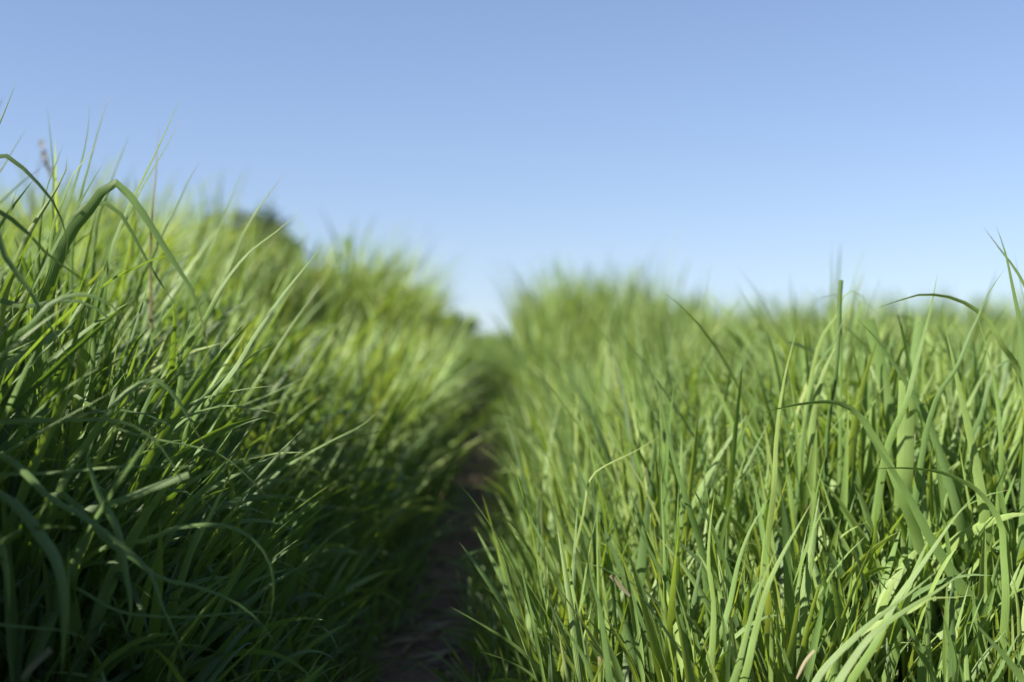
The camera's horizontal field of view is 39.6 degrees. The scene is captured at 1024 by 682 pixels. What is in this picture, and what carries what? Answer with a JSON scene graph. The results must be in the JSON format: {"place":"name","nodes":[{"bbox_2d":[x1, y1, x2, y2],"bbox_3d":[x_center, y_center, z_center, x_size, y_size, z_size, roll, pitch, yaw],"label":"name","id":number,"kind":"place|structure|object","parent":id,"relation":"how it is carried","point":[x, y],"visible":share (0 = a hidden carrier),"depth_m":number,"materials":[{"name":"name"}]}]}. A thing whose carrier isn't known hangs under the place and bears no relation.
{"place":"outdoors","nodes":[
{"label":"outdoors","id":0,"kind":"place"},
{"bbox_2d":[296,237,367,328],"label":"grass","id":1,"kind":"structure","parent":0,"point":[344,241],"depth_m":6.27,"materials":[{"name":"green plant"}]},
{"bbox_2d":[334,347,525,681],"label":"footpath","id":2,"kind":"structure","parent":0,"point":[466,541],"depth_m":2.59,"materials":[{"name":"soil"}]},
{"bbox_2d":[364,387,521,680],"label":"pebbles","id":3,"kind":"object","parent":2,"relation":"on","point":[438,662],"visible":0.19,"depth_m":2.36,"materials":[{"name":"stone"}]},
{"bbox_2d":[0,0,1023,340],"label":"sky","id":4,"kind":"structure","parent":0,"point":[764,136],"materials":[{"name":"blue"}]},
{"bbox_2d":[262,282,1023,338],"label":"hilltop grass","id":5,"kind":"structure","parent":0,"point":[989,310],"depth_m":9.98,"materials":[{"name":"green plant"}]},
{"bbox_2d":[304,339,995,681],"bbox_3d":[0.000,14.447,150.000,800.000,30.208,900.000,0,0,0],"label":"ground","id":6,"kind":"structure","parent":0,"point":[440,563],"depth_m":2.68,"materials":[{"name":"soil"}]},
{"bbox_2d":[0,535,9,609],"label":"grass blade","id":7,"kind":"object","parent":6,"relation":"on","point":[6,571],"depth_m":1.17,"materials":[{"name":"green plant"}]},
{"bbox_2d":[0,83,15,122],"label":"grass blade","id":8,"kind":"object","parent":6,"relation":"on","point":[6,107],"depth_m":1.45,"materials":[{"name":"green plant"}]},
{"bbox_2d":[0,131,24,171],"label":"grass blade","id":9,"kind":"object","parent":6,"relation":"on","point":[10,154],"depth_m":1.65,"materials":[{"name":"green plant"}]},
{"bbox_2d":[20,647,52,679],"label":"grass blade","id":10,"kind":"object","parent":6,"relation":"on","point":[39,659],"depth_m":1.17,"materials":[{"name":"plant"}]},
{"bbox_2d":[28,139,51,267],"bbox_3d":[-0.835,-0.022,2.502,0.052,0.671,0.019,0,0,0],"label":"seed stalk","id":11,"kind":"object","parent":6,"relation":"on","point":[48,167],"visible":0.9,"depth_m":2.50,"materials":[{"name":"plant"}]},
{"bbox_2d":[0,623,89,639],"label":"grass blade","id":12,"kind":"object","parent":6,"relation":"on","point":[17,626],"depth_m":1.17,"materials":[{"name":"green plant"}]},
{"bbox_2d":[37,146,62,297],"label":"grass blade","id":13,"kind":"object","parent":6,"relation":"on","point":[38,258],"depth_m":1.61,"materials":[{"name":"green plant"}]},
{"bbox_2d":[47,109,61,345],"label":"grass blade","id":14,"kind":"object","parent":6,"relation":"on","point":[58,295],"depth_m":1.73,"materials":[{"name":"green plant"}]},
{"bbox_2d":[0,297,126,346],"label":"grass blade","id":15,"kind":"object","parent":6,"relation":"on","point":[13,303],"depth_m":1.31,"materials":[{"name":"green plant"}]},
{"bbox_2d":[41,143,96,374],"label":"grass blade","id":16,"kind":"object","parent":6,"relation":"on","point":[52,234],"depth_m":1.51,"materials":[{"name":"green plant"}]},
{"bbox_2d":[68,95,109,384],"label":"grass blade","id":17,"kind":"object","parent":6,"relation":"on","point":[72,261],"depth_m":1.71,"materials":[{"name":"green plant"}]},
{"bbox_2d":[0,466,189,476],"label":"grass blade","id":18,"kind":"object","parent":6,"relation":"on","point":[47,473],"depth_m":1.23,"materials":[{"name":"green plant"}]},
{"bbox_2d":[0,417,190,508],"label":"grass blade","id":19,"kind":"object","parent":6,"relation":"on","point":[20,420],"depth_m":1.25,"materials":[{"name":"green plant"}]},
{"bbox_2d":[41,201,178,410],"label":"grass blade","id":20,"kind":"object","parent":6,"relation":"on","point":[48,351],"depth_m":1.42,"materials":[{"name":"green plant"}]},
{"bbox_2d":[21,377,210,681],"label":"grass blade","id":21,"kind":"object","parent":6,"relation":"on","point":[52,510],"depth_m":1.26,"materials":[{"name":"green plant"}]},
{"bbox_2d":[87,95,181,489],"bbox_3d":[-0.424,0.093,1.528,0.154,0.708,0.052,0,0,39],"label":"grass blade","id":22,"kind":"object","parent":6,"relation":"on","point":[92,368],"depth_m":1.51,"materials":[{"name":"green plant"}]},
{"bbox_2d":[94,121,179,440],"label":"grass blade","id":23,"kind":"object","parent":6,"relation":"on","point":[103,310],"depth_m":1.65,"materials":[{"name":"green plant"}]},
{"bbox_2d":[22,394,264,542],"bbox_3d":[-0.370,0.245,1.345,0.290,0.391,0.048,0,0,19],"label":"grass blade","id":24,"kind":"object","parent":6,"relation":"on","point":[91,406],"depth_m":1.32,"materials":[{"name":"green plant"}]},
{"bbox_2d":[8,492,281,673],"bbox_3d":[-0.342,0.292,1.253,0.287,0.320,0.052,0,0,19],"label":"grass blade","id":25,"kind":"object","parent":6,"relation":"on","point":[27,569],"depth_m":1.24,"materials":[{"name":"green plant"}]},
{"bbox_2d":[4,581,296,679],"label":"grass blade","id":26,"kind":"object","parent":6,"relation":"on","point":[82,591],"depth_m":1.25,"materials":[{"name":"green plant"}]},
{"bbox_2d":[149,128,158,493],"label":"grass blade","id":27,"kind":"object","parent":6,"relation":"on","point":[151,309],"depth_m":1.78,"materials":[{"name":"green plant"}]},
{"bbox_2d":[94,385,274,471],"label":"grass blade","id":28,"kind":"object","parent":6,"relation":"on","point":[155,424],"depth_m":1.50,"materials":[{"name":"green plant"}]},
{"bbox_2d":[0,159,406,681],"bbox_3d":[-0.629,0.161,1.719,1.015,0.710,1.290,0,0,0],"label":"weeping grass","id":29,"kind":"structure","parent":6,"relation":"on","point":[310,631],"depth_m":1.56,"materials":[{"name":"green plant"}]},
{"bbox_2d":[116,405,296,497],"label":"grass blade","id":30,"kind":"object","parent":6,"relation":"on","point":[176,426],"depth_m":1.45,"materials":[{"name":"green plant"}]},
{"bbox_2d":[184,170,242,384],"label":"grass blade","id":31,"kind":"object","parent":6,"relation":"on","point":[197,278],"depth_m":2.00,"materials":[{"name":"green plant"}]},
{"bbox_2d":[167,215,294,574],"bbox_3d":[-0.329,0.162,1.576,0.192,0.605,0.051,0,0,30],"label":"grass blade","id":32,"kind":"object","parent":6,"relation":"on","point":[180,382],"depth_m":1.56,"materials":[{"name":"green plant"}]},
{"bbox_2d":[0,99,490,681],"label":"bank grass","id":33,"kind":"structure","parent":6,"relation":"on","point":[340,331],"depth_m":2.15,"materials":[{"name":"green plant"}]},
{"bbox_2d":[0,490,67,673],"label":"grass blade","id":34,"kind":"object","parent":33,"relation":"on","point":[41,537],"depth_m":1.15,"materials":[{"name":"green plant"}]},
{"bbox_2d":[0,154,67,410],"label":"grass blade","id":35,"kind":"object","parent":33,"relation":"on","point":[23,243],"depth_m":1.38,"materials":[{"name":"green plant"}]},
{"bbox_2d":[0,154,67,259],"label":"grass blade","id":36,"kind":"object","parent":33,"relation":"on","point":[21,167],"depth_m":1.35,"materials":[{"name":"green plant"}]},
{"bbox_2d":[0,229,73,367],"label":"grass blade","id":37,"kind":"object","parent":33,"relation":"on","point":[10,263],"depth_m":1.26,"materials":[{"name":"green plant"}]},
{"bbox_2d":[0,297,78,358],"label":"grass blade","id":38,"kind":"object","parent":33,"relation":"on","point":[12,346],"depth_m":1.23,"materials":[{"name":"green plant"}]},
{"bbox_2d":[0,210,92,288],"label":"grass blade","id":39,"kind":"object","parent":33,"relation":"on","point":[17,224],"depth_m":1.28,"materials":[{"name":"green plant"}]},
{"bbox_2d":[3,393,109,453],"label":"grass blade","id":40,"kind":"object","parent":33,"relation":"on","point":[12,448],"depth_m":1.23,"materials":[{"name":"green plant"}]},
{"bbox_2d":[0,292,126,370],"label":"grass blade","id":41,"kind":"object","parent":33,"relation":"on","point":[22,331],"depth_m":1.26,"materials":[{"name":"green plant"}]},
{"bbox_2d":[51,108,89,260],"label":"grass blade","id":42,"kind":"object","parent":33,"relation":"on","point":[63,217],"depth_m":1.60,"materials":[{"name":"green plant"}]},
{"bbox_2d":[0,452,186,678],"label":"grass blade","id":43,"kind":"object","parent":33,"relation":"on","point":[24,472],"depth_m":1.19,"materials":[{"name":"green plant"}]},
{"bbox_2d":[0,472,189,675],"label":"grass blade","id":44,"kind":"object","parent":33,"relation":"on","point":[134,494],"depth_m":1.26,"materials":[{"name":"green plant"}]},
{"bbox_2d":[87,134,129,410],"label":"grass blade","id":45,"kind":"object","parent":33,"relation":"on","point":[95,245],"depth_m":1.82,"materials":[{"name":"green plant"}]},
{"bbox_2d":[86,456,131,637],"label":"grass blade","id":46,"kind":"object","parent":33,"relation":"on","point":[112,519],"depth_m":1.21,"materials":[{"name":"green plant"}]},
{"bbox_2d":[22,179,207,500],"bbox_3d":[-0.411,0.143,1.391,0.252,0.597,0.064,0,0,33],"label":"grass blade","id":47,"kind":"object","parent":33,"relation":"on","point":[78,222],"depth_m":1.38,"materials":[{"name":"green plant"}]},
{"bbox_2d":[42,523,274,681],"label":"grass blade","id":48,"kind":"object","parent":33,"relation":"on","point":[87,558],"depth_m":1.26,"materials":[{"name":"green plant"}]},
{"bbox_2d":[128,165,197,385],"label":"grass blade","id":49,"kind":"object","parent":33,"relation":"on","point":[137,292],"depth_m":1.76,"materials":[{"name":"green plant"}]},
{"bbox_2d":[186,176,282,509],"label":"grass blade","id":50,"kind":"object","parent":33,"relation":"on","point":[199,358],"depth_m":1.77,"materials":[{"name":"green plant"}]},
{"bbox_2d":[163,241,325,589],"bbox_3d":[-0.306,0.179,1.525,0.223,0.573,0.051,0,0,25],"label":"grass blade","id":51,"kind":"object","parent":33,"relation":"on","point":[206,403],"depth_m":1.50,"materials":[{"name":"green plant"}]},
{"bbox_2d":[237,409,380,496],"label":"grass blade","id":52,"kind":"object","parent":33,"relation":"on","point":[273,473],"depth_m":1.65,"materials":[{"name":"green plant"}]},
{"bbox_2d":[179,372,313,432],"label":"grass blade","id":53,"kind":"object","parent":6,"relation":"on","point":[207,417],"depth_m":1.75,"materials":[{"name":"green plant"}]},
{"bbox_2d":[208,290,317,539],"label":"grass blade","id":54,"kind":"object","parent":6,"relation":"on","point":[257,380],"depth_m":1.75,"materials":[{"name":"green plant"}]},
{"bbox_2d":[214,192,312,290],"bbox_3d":[-1.655,-0.473,9.205,0.736,0.977,0.692,0,0,-12],"label":"shrub","id":55,"kind":"object","parent":6,"relation":"on","point":[269,223],"visible":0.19,"depth_m":9.06,"materials":[{"name":"green plant"}]},
{"bbox_2d":[198,366,346,432],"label":"grass blade","id":56,"kind":"object","parent":6,"relation":"on","point":[206,429],"depth_m":1.90,"materials":[{"name":"green plant"}]},
{"bbox_2d":[307,271,322,369],"bbox_3d":[-0.636,0.061,4.598,0.054,0.583,0.024,0,0,-16],"label":"seed stalk","id":57,"kind":"object","parent":6,"relation":"on","point":[317,276],"visible":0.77,"depth_m":4.60,"materials":[{"name":"plant"}]},
{"bbox_2d":[177,316,607,681],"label":"verge grass","id":58,"kind":"structure","parent":6,"relation":"on","point":[414,480],"depth_m":2.68,"materials":[{"name":"green plant"}]},
{"bbox_2d":[441,309,484,335],"bbox_3d":[-0.411,-0.070,10.571,0.319,0.341,0.350,0,0,37],"label":"shrub","id":59,"kind":"object","parent":6,"relation":"on","point":[472,323],"visible":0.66,"depth_m":10.55,"materials":[{"name":"green plant"}]},
{"bbox_2d":[451,607,557,681],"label":"grass blade","id":60,"kind":"object","parent":6,"relation":"on","point":[524,654],"depth_m":1.50,"materials":[{"name":"green plant"}]},
{"bbox_2d":[480,652,539,681],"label":"grass blade","id":61,"kind":"object","parent":6,"relation":"on","point":[527,671],"depth_m":1.45,"materials":[{"name":"green plant"}]},
{"bbox_2d":[503,459,556,560],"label":"grass blade","id":62,"kind":"object","parent":6,"relation":"on","point":[517,492],"depth_m":2.10,"materials":[{"name":"green plant"}]},
{"bbox_2d":[533,534,586,607],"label":"grass blade","id":63,"kind":"object","parent":6,"relation":"on","point":[553,552],"depth_m":1.90,"materials":[{"name":"green plant"}]},
{"bbox_2d":[545,421,591,533],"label":"grass blade","id":64,"kind":"object","parent":6,"relation":"on","point":[567,464],"depth_m":2.20,"materials":[{"name":"green plant"}]},
{"bbox_2d":[553,609,594,681],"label":"grass blade","id":65,"kind":"object","parent":6,"relation":"on","point":[588,668],"depth_m":1.35,"materials":[{"name":"green plant"}]},
{"bbox_2d":[588,555,612,681],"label":"grass blade","id":66,"kind":"object","parent":6,"relation":"on","point":[608,670],"depth_m":1.35,"materials":[{"name":"green plant"}]},
{"bbox_2d":[561,436,659,681],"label":"grass blade","id":67,"kind":"object","parent":6,"relation":"on","point":[576,545],"depth_m":1.55,"materials":[{"name":"green plant"}]},
{"bbox_2d":[609,574,630,596],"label":"grass blade","id":68,"kind":"object","parent":6,"relation":"on","point":[618,583],"depth_m":1.36,"materials":[{"name":"plant"}]},
{"bbox_2d":[661,485,666,641],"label":"grass blade","id":69,"kind":"object","parent":6,"relation":"on","point":[664,587],"depth_m":1.42,"materials":[{"name":"green plant"}]},
{"bbox_2d":[650,358,710,648],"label":"grass blade","id":70,"kind":"object","parent":6,"relation":"on","point":[697,535],"depth_m":1.55,"materials":[{"name":"green plant"}]},
{"bbox_2d":[706,492,715,681],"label":"grass blade","id":71,"kind":"object","parent":6,"relation":"on","point":[711,653],"depth_m":1.38,"materials":[{"name":"green plant"}]},
{"bbox_2d":[698,497,769,678],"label":"grass blade","id":72,"kind":"object","parent":6,"relation":"on","point":[702,670],"depth_m":1.38,"materials":[{"name":"green plant"}]},
{"bbox_2d":[739,503,810,681],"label":"grass blade","id":73,"kind":"object","parent":6,"relation":"on","point":[745,673],"depth_m":1.36,"materials":[{"name":"green plant"}]},
{"bbox_2d":[757,333,795,658],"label":"grass blade","id":74,"kind":"object","parent":6,"relation":"on","point":[769,525],"depth_m":1.55,"materials":[{"name":"green plant"}]},
{"bbox_2d":[796,650,815,678],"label":"grass blade","id":75,"kind":"object","parent":6,"relation":"on","point":[805,661],"depth_m":1.28,"materials":[{"name":"plant"}]},
{"bbox_2d":[807,327,841,520],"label":"grass blade","id":76,"kind":"object","parent":6,"relation":"on","point":[811,432],"depth_m":1.68,"materials":[{"name":"green plant"}]},
{"bbox_2d":[791,308,857,527],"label":"grass blade","id":77,"kind":"object","parent":6,"relation":"on","point":[796,497],"depth_m":1.68,"materials":[{"name":"green plant"}]},
{"bbox_2d":[822,277,831,389],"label":"grass blade","id":78,"kind":"object","parent":6,"relation":"on","point":[829,332],"depth_m":2.40,"materials":[{"name":"green plant"}]},
{"bbox_2d":[812,294,842,514],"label":"grass blade","id":79,"kind":"object","parent":6,"relation":"on","point":[839,476],"depth_m":1.73,"materials":[{"name":"green plant"}]},
{"bbox_2d":[818,280,842,566],"bbox_3d":[0.378,0.212,1.723,0.011,0.568,0.102,0,0,-9],"label":"cut stalk","id":80,"kind":"object","parent":6,"relation":"on","point":[834,382],"visible":0.62,"depth_m":1.68,"materials":[{"name":"green plant"}]},
{"bbox_2d":[795,290,866,503],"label":"grass blade","id":81,"kind":"object","parent":6,"relation":"on","point":[812,371],"depth_m":1.73,"materials":[{"name":"green plant"}]},
{"bbox_2d":[760,400,934,630],"bbox_3d":[0.382,0.280,1.537,0.230,0.435,0.071,0,0,-25],"label":"grass blade","id":82,"kind":"object","parent":6,"relation":"on","point":[915,534],"depth_m":1.52,"materials":[{"name":"green plant"}]},
{"bbox_2d":[812,571,936,681],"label":"grass blade","id":83,"kind":"object","parent":6,"relation":"on","point":[833,658],"depth_m":1.33,"materials":[{"name":"green plant"}]},
{"bbox_2d":[863,318,896,489],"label":"grass blade","id":84,"kind":"object","parent":6,"relation":"on","point":[882,375],"depth_m":1.76,"materials":[{"name":"green plant"}]},
{"bbox_2d":[821,595,969,681],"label":"grass blade","id":85,"kind":"object","parent":6,"relation":"on","point":[873,626],"depth_m":1.36,"materials":[{"name":"green plant"}]},
{"bbox_2d":[834,569,966,681],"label":"grass blade","id":86,"kind":"object","parent":6,"relation":"on","point":[854,656],"depth_m":1.30,"materials":[{"name":"green plant"}]},
{"bbox_2d":[867,277,936,590],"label":"grass blade","id":87,"kind":"object","parent":6,"relation":"on","point":[879,489],"depth_m":1.60,"materials":[{"name":"green plant"}]},
{"bbox_2d":[889,380,915,549],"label":"grass blade","id":88,"kind":"object","parent":6,"relation":"on","point":[905,444],"depth_m":1.63,"materials":[{"name":"green plant"}]},
{"bbox_2d":[845,491,978,681],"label":"grass blade","id":89,"kind":"object","parent":6,"relation":"on","point":[862,663],"depth_m":1.35,"materials":[{"name":"green plant"}]},
{"bbox_2d":[907,321,923,382],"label":"grass blade","id":90,"kind":"object","parent":6,"relation":"on","point":[917,333],"depth_m":1.80,"materials":[{"name":"green plant"}]},
{"bbox_2d":[861,323,970,559],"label":"grass blade","id":91,"kind":"object","parent":6,"relation":"on","point":[960,523],"depth_m":1.60,"materials":[{"name":"green plant"}]},
{"bbox_2d":[864,428,1017,681],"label":"grass blade","id":92,"kind":"object","parent":6,"relation":"on","point":[941,556],"depth_m":1.50,"materials":[{"name":"green plant"}]},
{"bbox_2d":[875,467,1009,681],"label":"grass blade","id":93,"kind":"object","parent":6,"relation":"on","point":[1005,607],"depth_m":1.42,"materials":[{"name":"green plant"}]},
{"bbox_2d":[878,293,1023,415],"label":"grass blade","id":94,"kind":"object","parent":6,"relation":"on","point":[1005,349],"depth_m":1.59,"materials":[{"name":"green plant"}]},
{"bbox_2d":[900,270,1003,627],"bbox_3d":[0.459,0.211,1.540,0.139,0.576,0.037,0,0,44],"label":"grass blade","id":95,"kind":"object","parent":6,"relation":"on","point":[915,495],"depth_m":1.53,"materials":[{"name":"green plant"}]},
{"bbox_2d":[944,326,993,577],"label":"grass blade","id":96,"kind":"object","parent":6,"relation":"on","point":[983,508],"depth_m":1.55,"materials":[{"name":"green plant"}]},
{"bbox_2d":[957,359,1018,473],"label":"grass blade","id":97,"kind":"object","parent":6,"relation":"on","point":[980,416],"depth_m":1.70,"materials":[{"name":"green plant"}]},
{"bbox_2d":[976,314,1003,562],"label":"grass blade","id":98,"kind":"object","parent":6,"relation":"on","point":[1001,450],"depth_m":1.59,"materials":[{"name":"green plant"}]},
{"bbox_2d":[973,621,1023,681],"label":"grass blade","id":99,"kind":"object","parent":6,"relation":"on","point":[1016,670],"depth_m":1.28,"materials":[{"name":"green plant"}]},
{"bbox_2d":[985,229,1023,286],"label":"grass blade","id":100,"kind":"object","parent":6,"relation":"on","point":[1016,271],"depth_m":1.58,"materials":[{"name":"green plant"}]},
{"bbox_2d":[997,229,1023,614],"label":"grass blade","id":101,"kind":"object","parent":6,"relation":"on","point":[1020,546],"depth_m":1.52,"materials":[{"name":"green plant"}]},
{"bbox_2d":[629,500,693,669],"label":"grass blade","id":102,"kind":"object","parent":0,"point":[666,582],"depth_m":1.42,"materials":[{"name":"green plant"}]},
{"bbox_2d":[460,234,1023,681],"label":"meadow grass","id":103,"kind":"structure","parent":0,"point":[616,412],"depth_m":1.77,"materials":[{"name":"green plant"}]},
{"bbox_2d":[730,549,776,681],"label":"grass blade","id":104,"kind":"object","parent":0,"point":[737,667],"depth_m":1.33,"materials":[{"name":"green plant"}]},
{"bbox_2d":[731,313,781,372],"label":"grass","id":105,"kind":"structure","parent":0,"point":[750,330],"depth_m":4.60,"materials":[{"name":"green plant"}]},
{"bbox_2d":[658,289,1023,681],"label":"broad leaved grass","id":106,"kind":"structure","parent":0,"point":[885,568],"depth_m":1.69,"materials":[{"name":"green plant"}]}
]}

